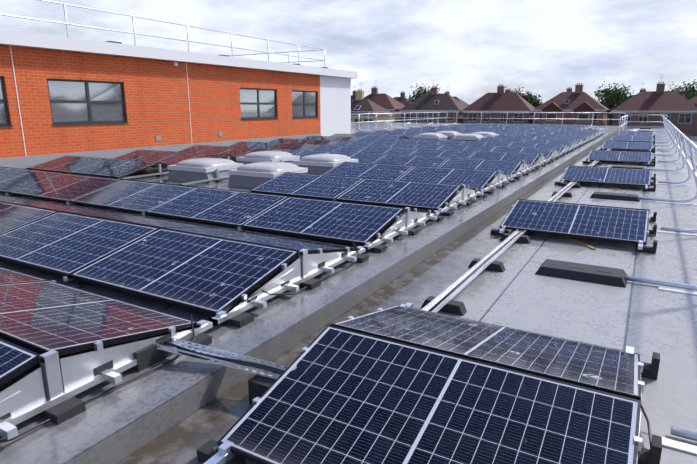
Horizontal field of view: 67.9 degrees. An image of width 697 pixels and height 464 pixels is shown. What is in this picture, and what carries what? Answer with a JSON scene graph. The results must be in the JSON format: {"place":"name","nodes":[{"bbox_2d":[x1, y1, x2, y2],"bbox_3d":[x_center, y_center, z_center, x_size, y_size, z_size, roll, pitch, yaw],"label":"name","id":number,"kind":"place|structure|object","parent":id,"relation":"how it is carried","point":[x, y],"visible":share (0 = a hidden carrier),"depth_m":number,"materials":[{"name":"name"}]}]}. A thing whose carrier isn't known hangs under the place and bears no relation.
{"place":"outdoors","nodes":[
{"label":"outdoors","id":0,"kind":"place"},
{"bbox_2d":[0,0,696,104],"label":"sky","id":1,"kind":"structure","parent":0,"point":[468,48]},
{"bbox_2d":[351,84,396,121],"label":"yellow house","id":2,"kind":"structure","parent":0,"point":[362,103],"depth_m":78.82,"materials":[{"name":"beige"}]},
{"bbox_2d":[364,86,404,121],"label":"house","id":3,"kind":"structure","parent":0,"point":[388,102],"depth_m":101.78,"materials":[{"name":"brick"}]},
{"bbox_2d":[394,91,410,104],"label":"house","id":4,"kind":"structure","parent":0,"point":[401,98],"depth_m":137.19,"materials":[{"name":"brick"}]},
{"bbox_2d":[403,83,440,105],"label":"tree","id":5,"kind":"object","parent":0,"point":[418,94],"visible":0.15,"depth_m":107.46,"materials":[{"name":"green plant"}]},
{"bbox_2d":[399,86,466,122],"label":"house","id":6,"kind":"structure","parent":0,"point":[447,106],"depth_m":96.64,"materials":[{"name":"brick"}]},
{"bbox_2d":[444,91,468,105],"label":"house","id":7,"kind":"structure","parent":0,"point":[460,100],"depth_m":131.41,"materials":[{"name":"brick"}]},
{"bbox_2d":[461,84,534,123],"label":"house","id":8,"kind":"structure","parent":0,"point":[500,100],"depth_m":90.87,"materials":[{"name":"brick"}]},
{"bbox_2d":[351,121,696,166],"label":"parapet wall","id":9,"kind":"structure","parent":0,"point":[663,127],"depth_m":43.44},
{"bbox_2d":[0,122,622,463],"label":"roof","id":10,"kind":"structure","parent":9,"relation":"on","point":[102,417],"depth_m":3.79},
{"bbox_2d":[0,29,357,167],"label":"brick building","id":11,"kind":"structure","parent":10,"relation":"on","point":[60,96],"depth_m":16.96,"materials":[{"name":"orange"}]},
{"bbox_2d":[0,0,324,66],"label":"roof guardrail","id":12,"kind":"structure","parent":11,"relation":"on","point":[188,41],"depth_m":19.04,"materials":[{"name":"metal"}]},
{"bbox_2d":[167,158,243,182],"bbox_3d":[-3.163,-1.414,11.509,1.240,0.440,1.240,8,16,29],"label":"rooflight","id":13,"kind":"object","parent":10,"relation":"on","point":[193,170],"visible":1,"depth_m":11.09,"materials":[{"name":"grey"}]},
{"bbox_2d":[228,161,307,187],"bbox_3d":[-1.646,-1.210,10.661,1.240,0.440,1.240,8,16,29],"label":"rooflight","id":14,"kind":"object","parent":10,"relation":"on","point":[253,175],"visible":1,"depth_m":10.26,"materials":[{"name":"grey"}]},
{"bbox_2d":[236,151,299,164],"bbox_3d":[-2.066,-1.861,13.364,1.240,0.440,1.240,8,16,29],"label":"rooflight","id":15,"kind":"object","parent":10,"relation":"on","point":[265,156],"visible":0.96,"depth_m":13.00,"materials":[{"name":"grey"}]},
{"bbox_2d":[0,125,603,439],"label":"mounting frame","id":16,"kind":"object","parent":10,"relation":"on","point":[41,391],"visible":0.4,"depth_m":3.43,"materials":[{"name":"metal"}]},
{"bbox_2d":[0,338,40,386],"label":"solar panel","id":17,"kind":"object","parent":16,"relation":"on","point":[16,360],"visible":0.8,"depth_m":2.61,"materials":[{"name":"blue"}]},
{"bbox_2d":[0,267,47,283],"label":"solar panel","id":18,"kind":"object","parent":16,"relation":"on","point":[8,276],"visible":0.6,"depth_m":4.42,"materials":[{"name":"blue"}]},
{"bbox_2d":[0,194,56,202],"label":"solar panel","id":19,"kind":"object","parent":16,"relation":"on","point":[5,197],"visible":0.54,"depth_m":8.07,"materials":[{"name":"blue"}]},
{"bbox_2d":[0,202,57,234],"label":"solar panel","id":20,"kind":"object","parent":16,"relation":"on","point":[13,216],"visible":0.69,"depth_m":6.24,"materials":[{"name":"blue"}]},
{"bbox_2d":[0,168,62,192],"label":"solar panel","id":21,"kind":"object","parent":16,"relation":"on","point":[11,179],"visible":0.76,"depth_m":9.85,"materials":[{"name":"blue"}]},
{"bbox_2d":[0,199,129,213],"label":"solar panel","id":22,"kind":"object","parent":16,"relation":"on","point":[59,207],"visible":0.73,"depth_m":7.10,"materials":[{"name":"blue"}]},
{"bbox_2d":[9,174,121,201],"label":"solar panel","id":23,"kind":"object","parent":16,"relation":"on","point":[65,187],"visible":0.82,"depth_m":8.99,"materials":[{"name":"blue"}]},
{"bbox_2d":[27,156,106,172],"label":"solar panel","id":24,"kind":"object","parent":16,"relation":"on","point":[66,164],"visible":0.84,"depth_m":12.62,"materials":[{"name":"blue"}]},
{"bbox_2d":[0,212,158,275],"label":"solar panel","id":25,"kind":"object","parent":16,"relation":"on","point":[63,244],"visible":0.82,"depth_m":5.32,"materials":[{"name":"blue"}]},
{"bbox_2d":[0,281,195,355],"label":"solar panel","id":26,"kind":"object","parent":16,"relation":"on","point":[40,317],"visible":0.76,"depth_m":3.37,"materials":[{"name":"blue"}]},
{"bbox_2d":[70,159,157,177],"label":"solar panel","id":27,"kind":"object","parent":16,"relation":"on","point":[112,168],"visible":0.95,"depth_m":11.73,"materials":[{"name":"blue"}]},
{"bbox_2d":[70,180,196,212],"bbox_3d":[-3.398,-0.583,8.188,1.755,0.037,1.038,8,27,29],"label":"solar panel","id":28,"kind":"object","parent":16,"relation":"on","point":[134,196],"visible":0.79,"depth_m":8.12,"materials":[{"name":"blue"}]},
{"bbox_2d":[62,211,229,228],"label":"solar panel","id":29,"kind":"object","parent":16,"relation":"on","point":[156,222],"visible":0.71,"depth_m":6.20,"materials":[{"name":"blue"}]},
{"bbox_2d":[113,150,179,161],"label":"solar panel","id":30,"kind":"object","parent":16,"relation":"on","point":[146,155],"visible":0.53,"depth_m":14.59,"materials":[{"name":"blue"}]},
{"bbox_2d":[126,179,225,189],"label":"solar panel","id":31,"kind":"object","parent":16,"relation":"on","point":[165,183],"visible":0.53,"depth_m":8.59,"materials":[{"name":"blue"}]},
{"bbox_2d":[70,228,298,315],"bbox_3d":[-1.447,0.288,4.563,1.755,0.037,1.038,8,27,29],"label":"solar panel","id":32,"kind":"object","parent":16,"relation":"on","point":[206,274],"visible":0.9,"depth_m":4.45,"materials":[{"name":"blue"}]},
{"bbox_2d":[156,152,226,164],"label":"solar panel","id":33,"kind":"object","parent":16,"relation":"on","point":[176,158],"visible":0.42,"depth_m":13.89,"materials":[{"name":"blue"}]},
{"bbox_2d":[178,145,233,153],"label":"solar panel","id":34,"kind":"object","parent":16,"relation":"on","point":[206,149],"visible":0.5,"depth_m":16.55,"materials":[{"name":"blue"}]},
{"bbox_2d":[146,187,287,226],"bbox_3d":[-1.858,-0.379,7.325,1.755,0.038,1.038,8,28,29],"label":"solar panel","id":35,"kind":"object","parent":16,"relation":"on","point":[223,207],"visible":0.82,"depth_m":7.25,"materials":[{"name":"blue"}]},
{"bbox_2d":[220,147,278,156],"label":"solar panel","id":36,"kind":"object","parent":16,"relation":"on","point":[239,151],"visible":0.47,"depth_m":15.81,"materials":[{"name":"blue"}]},
{"bbox_2d":[228,141,277,147],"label":"solar panel","id":37,"kind":"object","parent":16,"relation":"on","point":[254,144],"visible":0.53,"depth_m":18.51,"materials":[{"name":"blue"}]},
{"bbox_2d":[163,228,356,253],"bbox_3d":[-0.926,0.078,5.443,1.755,0.037,1.038,8,4,29],"label":"solar panel","id":38,"kind":"object","parent":16,"relation":"on","point":[296,244],"visible":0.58,"depth_m":5.33,"materials":[{"name":"blue"}]},
{"bbox_2d":[270,138,313,143],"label":"solar panel","id":39,"kind":"object","parent":16,"relation":"on","point":[295,141],"visible":0.53,"depth_m":20.43,"materials":[{"name":"blue"}]},
{"bbox_2d":[268,143,318,150],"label":"solar panel","id":40,"kind":"object","parent":16,"relation":"on","point":[289,146],"visible":0.5,"depth_m":17.66,"materials":[{"name":"blue"}]},
{"bbox_2d":[277,149,327,159],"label":"solar panel","id":41,"kind":"object","parent":16,"relation":"on","point":[301,153],"visible":0.29,"depth_m":14.89,"materials":[{"name":"blue"}]},
{"bbox_2d":[251,172,363,199],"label":"solar panel","id":42,"kind":"object","parent":16,"relation":"on","point":[325,187],"visible":0.87,"depth_m":9.16,"materials":[{"name":"blue"}]},
{"bbox_2d":[303,136,341,139],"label":"pv front","id":43,"kind":"object","parent":16,"relation":"on","point":[323,137],"visible":0.45,"depth_m":22.36,"materials":[{"name":"blue"}]},
{"bbox_2d":[242,197,403,244],"bbox_3d":[-0.321,-0.173,6.467,1.755,0.037,1.038,8,27,29],"label":"solar panel","id":44,"kind":"object","parent":16,"relation":"on","point":[355,223],"visible":0.9,"depth_m":6.38,"materials":[{"name":"blue"}]},
{"bbox_2d":[306,140,352,145],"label":"solar panel","id":45,"kind":"object","parent":16,"relation":"on","point":[329,142],"visible":0.42,"depth_m":19.57,"materials":[{"name":"blue"}]},
{"bbox_2d":[309,145,365,152],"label":"solar panel","id":46,"kind":"object","parent":16,"relation":"on","point":[338,148],"visible":0.53,"depth_m":16.79,"materials":[{"name":"blue"}]},
{"bbox_2d":[332,134,365,136],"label":"pv front","id":47,"kind":"object","parent":16,"relation":"on","point":[348,135],"visible":0.29,"depth_m":24.31,"materials":[{"name":"blue"}]},
{"bbox_2d":[326,152,385,162],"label":"solar panel","id":48,"kind":"object","parent":16,"relation":"on","point":[366,158],"visible":0.37,"depth_m":13.90,"materials":[{"name":"blue"}]},
{"bbox_2d":[338,137,379,141],"bbox_3d":[0.286,-3.750,21.337,1.755,0.037,1.038,8,28,29],"label":"pv front","id":49,"kind":"object","parent":16,"relation":"on","point":[357,139],"visible":0.42,"depth_m":21.50,"materials":[{"name":"blue"}]},
{"bbox_2d":[292,196,432,211],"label":"solar panel","id":50,"kind":"object","parent":16,"relation":"on","point":[366,204],"visible":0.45,"depth_m":6.94,"materials":[{"name":"blue"}]},
{"bbox_2d":[322,162,413,179],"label":"solar panel","id":51,"kind":"object","parent":16,"relation":"on","point":[375,171],"visible":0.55,"depth_m":11.14,"materials":[{"name":"blue"}]},
{"bbox_2d":[346,141,394,146],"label":"solar panel","id":52,"kind":"object","parent":16,"relation":"on","point":[372,144],"visible":0.47,"depth_m":18.72,"materials":[{"name":"blue"}]},
{"bbox_2d":[355,132,388,134],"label":"solar panel","id":53,"kind":"object","parent":16,"relation":"on","point":[376,133],"visible":0.32,"depth_m":26.15,"materials":[{"name":"blue"}]},
{"bbox_2d":[364,135,402,138],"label":"pv front","id":54,"kind":"object","parent":16,"relation":"on","point":[384,136],"visible":0.4,"depth_m":23.41,"materials":[{"name":"blue"}]},
{"bbox_2d":[357,147,417,154],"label":"solar panel","id":55,"kind":"object","parent":16,"relation":"on","point":[391,151],"visible":0.53,"depth_m":15.91,"materials":[{"name":"blue"}]},
{"bbox_2d":[375,130,405,132],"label":"solar panel","id":56,"kind":"object","parent":16,"relation":"on","point":[391,131],"visible":0.29,"depth_m":28.16,"materials":[{"name":"blue"}]},
{"bbox_2d":[375,138,419,142],"bbox_3d":[1.823,-3.544,20.481,1.755,0.035,1.038,8,28,29],"label":"pv front","id":57,"kind":"object","parent":16,"relation":"on","point":[397,140],"visible":0.45,"depth_m":20.64,"materials":[{"name":"blue"}]},
{"bbox_2d":[336,178,460,210],"bbox_3d":[0.806,-0.630,8.373,1.755,0.035,1.038,8,27,29],"label":"solar panel","id":58,"kind":"object","parent":16,"relation":"on","point":[420,195],"visible":0.9,"depth_m":8.29,"materials":[{"name":"blue"}]},
{"bbox_2d":[386,133,419,138],"bbox_3d":[2.540,-4.662,25.147,1.755,0.036,1.038,8,27,29],"label":"pv front","id":59,"kind":"object","parent":16,"relation":"on","point":[410,135],"visible":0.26,"depth_m":25.26,"materials":[{"name":"blue"}]},
{"bbox_2d":[374,154,448,166],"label":"solar panel","id":60,"kind":"object","parent":16,"relation":"on","point":[426,161],"visible":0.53,"depth_m":13.10,"materials":[{"name":"blue"}]},
{"bbox_2d":[391,143,443,148],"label":"solar panel","id":61,"kind":"object","parent":16,"relation":"on","point":[416,146],"visible":0.42,"depth_m":17.86,"materials":[{"name":"blue"}]},
{"bbox_2d":[405,131,435,132],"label":"solar panel","id":62,"kind":"object","parent":16,"relation":"on","point":[419,132],"visible":0.32,"depth_m":27.38,"materials":[{"name":"blue"}]},
{"bbox_2d":[416,139,463,144],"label":"solar panel","id":63,"kind":"object","parent":16,"relation":"on","point":[451,142],"visible":0.5,"depth_m":19.77,"materials":[{"name":"blue"}]},
{"bbox_2d":[411,149,474,157],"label":"solar panel","id":64,"kind":"object","parent":16,"relation":"on","point":[444,153],"visible":0.58,"depth_m":15.05,"materials":[{"name":"blue"}]},
{"bbox_2d":[398,166,496,189],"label":"solar panel","id":65,"kind":"object","parent":16,"relation":"on","point":[474,179],"visible":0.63,"depth_m":10.27,"materials":[{"name":"blue"}]},
{"bbox_2d":[438,144,495,151],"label":"solar panel","id":66,"kind":"object","parent":16,"relation":"on","point":[467,147],"visible":0.53,"depth_m":16.99,"materials":[{"name":"blue"}]},
{"bbox_2d":[440,158,521,174],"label":"solar panel","id":67,"kind":"object","parent":16,"relation":"on","point":[507,166],"visible":0.68,"depth_m":12.22,"materials":[{"name":"blue"}]},
{"bbox_2d":[460,141,511,145],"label":"solar panel","id":68,"kind":"object","parent":16,"relation":"on","point":[481,143],"visible":0.47,"depth_m":18.93,"materials":[{"name":"blue"}]},
{"bbox_2d":[483,131,516,132],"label":"solar panel","id":69,"kind":"object","parent":16,"relation":"on","point":[502,131],"visible":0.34,"depth_m":27.43,"materials":[{"name":"blue"}]},
{"bbox_2d":[478,138,524,142],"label":"solar panel","id":70,"kind":"object","parent":16,"relation":"on","point":[501,140],"visible":0.34,"depth_m":20.84,"materials":[{"name":"blue"}]},
{"bbox_2d":[469,151,539,165],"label":"solar panel","id":71,"kind":"object","parent":16,"relation":"on","point":[529,158],"visible":0.68,"depth_m":14.17,"materials":[{"name":"blue"}]},
{"bbox_2d":[494,129,525,131],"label":"solar panel","id":72,"kind":"object","parent":16,"relation":"on","point":[508,130],"visible":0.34,"depth_m":29.48,"materials":[{"name":"blue"}]},
{"bbox_2d":[493,135,535,138],"bbox_3d":[7.154,-4.045,22.562,1.755,0.036,1.038,8,27,29],"label":"pv front","id":73,"kind":"object","parent":16,"relation":"on","point":[516,137],"visible":0.32,"depth_m":22.71,"materials":[{"name":"blue"}]},
{"bbox_2d":[491,146,553,157],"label":"solar panel","id":74,"kind":"object","parent":16,"relation":"on","point":[544,151],"visible":0.63,"depth_m":16.11,"materials":[{"name":"blue"}]},
{"bbox_2d":[505,133,544,136],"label":"pv front","id":75,"kind":"object","parent":16,"relation":"on","point":[517,134],"visible":0.34,"depth_m":24.71,"materials":[{"name":"blue"}]},
{"bbox_2d":[517,132,552,133],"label":"solar panel","id":76,"kind":"object","parent":16,"relation":"on","point":[535,132],"visible":0.34,"depth_m":26.57,"materials":[{"name":"blue"}]},
{"bbox_2d":[508,142,563,151],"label":"solar panel","id":77,"kind":"object","parent":16,"relation":"on","point":[558,147],"visible":0.55,"depth_m":18.06,"materials":[{"name":"blue"}]},
{"bbox_2d":[525,130,559,131],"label":"solar panel","id":78,"kind":"object","parent":16,"relation":"on","point":[542,131],"visible":0.34,"depth_m":28.53,"materials":[{"name":"blue"}]},
{"bbox_2d":[523,139,572,147],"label":"solar panel","id":79,"kind":"object","parent":16,"relation":"on","point":[568,143],"visible":0.53,"depth_m":19.96,"materials":[{"name":"blue"}]},
{"bbox_2d":[535,137,579,143],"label":"solar panel","id":80,"kind":"object","parent":16,"relation":"on","point":[576,139],"visible":0.47,"depth_m":21.86,"materials":[{"name":"blue"}]},
{"bbox_2d":[544,134,585,140],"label":"solar panel","id":81,"kind":"object","parent":16,"relation":"on","point":[556,135],"visible":0.47,"depth_m":23.83,"materials":[{"name":"blue"}]},
{"bbox_2d":[553,132,590,137],"bbox_3d":[10.945,-4.755,25.516,1.755,0.036,1.038,8,27,29],"label":"pv front","id":82,"kind":"object","parent":16,"relation":"on","point":[565,133],"visible":0.45,"depth_m":25.70,"materials":[{"name":"blue"}]},
{"bbox_2d":[560,131,595,135],"bbox_3d":[12.072,-5.214,27.419,1.755,0.036,1.038,8,27,29],"label":"pv front","id":83,"kind":"object","parent":16,"relation":"on","point":[593,132],"visible":0.47,"depth_m":27.55,"materials":[{"name":"blue"}]},
{"bbox_2d":[565,129,598,133],"bbox_3d":[13.204,-5.668,29.326,1.755,0.036,1.038,8,27,29],"label":"pv front","id":84,"kind":"object","parent":16,"relation":"on","point":[581,130],"visible":0.45,"depth_m":29.69,"materials":[{"name":"blue"}]},
{"bbox_2d":[292,154,357,174],"bbox_3d":[-0.549,-1.656,12.515,1.240,0.440,1.240,8,16,29],"label":"rooflight","id":85,"kind":"object","parent":10,"relation":"on","point":[320,164],"visible":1,"depth_m":12.06,"materials":[{"name":"grey"}]},
{"bbox_2d":[414,133,447,139],"bbox_3d":[3.668,-4.193,23.056,1.240,0.440,1.240,8,16,29],"label":"rooflight","id":86,"kind":"object","parent":10,"relation":"on","point":[433,136],"visible":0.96,"depth_m":22.63,"materials":[{"name":"grey"}]},
{"bbox_2d":[436,131,460,139],"bbox_3d":[4.765,-4.639,24.910,1.240,0.440,1.240,8,16,29],"label":"rooflight","id":87,"kind":"object","parent":10,"relation":"on","point":[450,134],"visible":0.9,"depth_m":24.37,"materials":[{"name":"grey"}]},
{"bbox_2d":[452,134,486,140],"bbox_3d":[5.185,-3.989,22.207,1.240,0.440,1.240,8,16,29],"label":"rooflight","id":88,"kind":"object","parent":10,"relation":"on","point":[469,137],"visible":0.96,"depth_m":21.76,"materials":[{"name":"grey"}]},
{"bbox_2d":[472,132,498,137],"bbox_3d":[6.282,-4.435,24.061,1.240,0.440,1.240,8,16,29],"label":"rooflight","id":89,"kind":"object","parent":10,"relation":"on","point":[488,134],"visible":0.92,"depth_m":23.55,"materials":[{"name":"grey"}]},
{"bbox_2d":[116,128,696,463],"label":"roof","id":90,"kind":"structure","parent":9,"relation":"on","point":[645,320],"depth_m":4.73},
{"bbox_2d":[0,135,654,446],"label":"tray feet and cables","id":91,"kind":"object","parent":90,"relation":"on","point":[152,354],"visible":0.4,"depth_m":3.18,"materials":[{"name":"rubber"}]},
{"bbox_2d":[65,127,622,463],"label":"roof step face","id":92,"kind":"object","parent":90,"relation":"on","point":[120,445],"visible":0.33,"depth_m":3.47},
{"bbox_2d":[133,149,610,378],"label":"cable trays","id":93,"kind":"object","parent":90,"relation":"on","point":[253,370],"visible":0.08,"depth_m":3.25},
{"bbox_2d":[197,132,661,463],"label":"mounting brackets","id":94,"kind":"object","parent":90,"relation":"on","point":[210,451],"visible":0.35,"depth_m":2.62,"materials":[{"name":"metal"}]},
{"bbox_2d":[217,325,640,463],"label":"solar panel","id":95,"kind":"object","parent":94,"relation":"on","point":[334,395],"visible":0.92,"depth_m":2.52,"materials":[{"name":"black"}]},
{"bbox_2d":[331,305,640,400],"bbox_3d":[0.900,0.714,3.371,1.755,0.038,1.038,8,3,29],"label":"solar panel","id":96,"kind":"object","parent":94,"relation":"on","point":[604,369],"visible":0.84,"depth_m":3.22,"materials":[{"name":"black"}]},
{"bbox_2d":[500,199,649,244],"bbox_3d":[3.082,-0.170,7.059,1.755,0.037,1.038,8,28,29],"label":"solar panel","id":97,"kind":"object","parent":94,"relation":"on","point":[624,225],"visible":0.95,"depth_m":6.98,"materials":[{"name":"blue"}]},
{"bbox_2d":[520,199,649,210],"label":"solar panel","id":98,"kind":"object","parent":94,"relation":"on","point":[591,205],"visible":0.21,"depth_m":7.39,"materials":[{"name":"blue"}]},
{"bbox_2d":[560,166,651,186],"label":"solar panel","id":99,"kind":"object","parent":94,"relation":"on","point":[617,176],"visible":0.97,"depth_m":11.55,"materials":[{"name":"blue"}]},
{"bbox_2d":[587,150,652,162],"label":"solar panel","id":100,"kind":"object","parent":94,"relation":"on","point":[623,156],"visible":0.97,"depth_m":16.13,"materials":[{"name":"blue"}]},
{"bbox_2d":[602,141,652,150],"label":"solar panel","id":101,"kind":"object","parent":94,"relation":"on","point":[627,145],"visible":0.95,"depth_m":20.71,"materials":[{"name":"blue"}]},
{"bbox_2d":[611,135,652,141],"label":"solar panel","id":102,"kind":"object","parent":94,"relation":"on","point":[628,138],"visible":0.87,"depth_m":25.28,"materials":[{"name":"blue"}]},
{"bbox_2d":[618,131,652,135],"bbox_3d":[16.595,-5.668,29.895,1.755,0.035,1.038,8,28,29],"label":"pv front","id":103,"kind":"object","parent":94,"relation":"on","point":[638,133],"visible":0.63,"depth_m":29.93,"materials":[{"name":"blue"}]},
{"bbox_2d":[351,111,667,132],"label":"guardrail","id":104,"kind":"object","parent":90,"relation":"on","point":[592,119],"visible":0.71,"depth_m":44.92,"materials":[{"name":"metal"}]},
{"bbox_2d":[535,128,650,287],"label":"guardrail counterweights","id":105,"kind":"object","parent":90,"relation":"on","point":[603,275],"visible":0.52,"depth_m":5.34,"materials":[{"name":"rubber"}]},
{"bbox_2d":[624,115,696,455],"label":"guardrail","id":106,"kind":"object","parent":90,"relation":"on","point":[670,127],"visible":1,"depth_m":8.90,"materials":[{"name":"metal"}]},
{"bbox_2d":[519,91,542,107],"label":"tree","id":107,"kind":"object","parent":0,"point":[533,100],"visible":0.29,"depth_m":103.37,"materials":[{"name":"green plant"}]},
{"bbox_2d":[532,83,609,124],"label":"house","id":108,"kind":"structure","parent":0,"point":[578,100],"depth_m":84.42,"materials":[{"name":"brick"}]},
{"bbox_2d":[594,81,633,124],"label":"tree","id":109,"kind":"object","parent":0,"point":[613,99],"visible":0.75,"depth_m":96.05,"materials":[{"name":"green plant"}]},
{"bbox_2d":[611,79,696,136],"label":"house","id":110,"kind":"structure","parent":0,"point":[649,108],"depth_m":78.64,"materials":[{"name":"brick"}]},
{"bbox_2d":[668,79,696,99],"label":"tree","id":111,"kind":"object","parent":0,"point":[687,94],"visible":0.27,"depth_m":115.17,"materials":[{"name":"green plant"}]},
{"bbox_2d":[677,136,696,162],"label":"neighbour building","id":112,"kind":"structure","parent":0,"point":[694,139],"depth_m":46.01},
{"bbox_2d":[688,96,696,136],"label":"house","id":113,"kind":"structure","parent":0,"point":[693,100],"depth_m":104.86,"materials":[{"name":"brick"}]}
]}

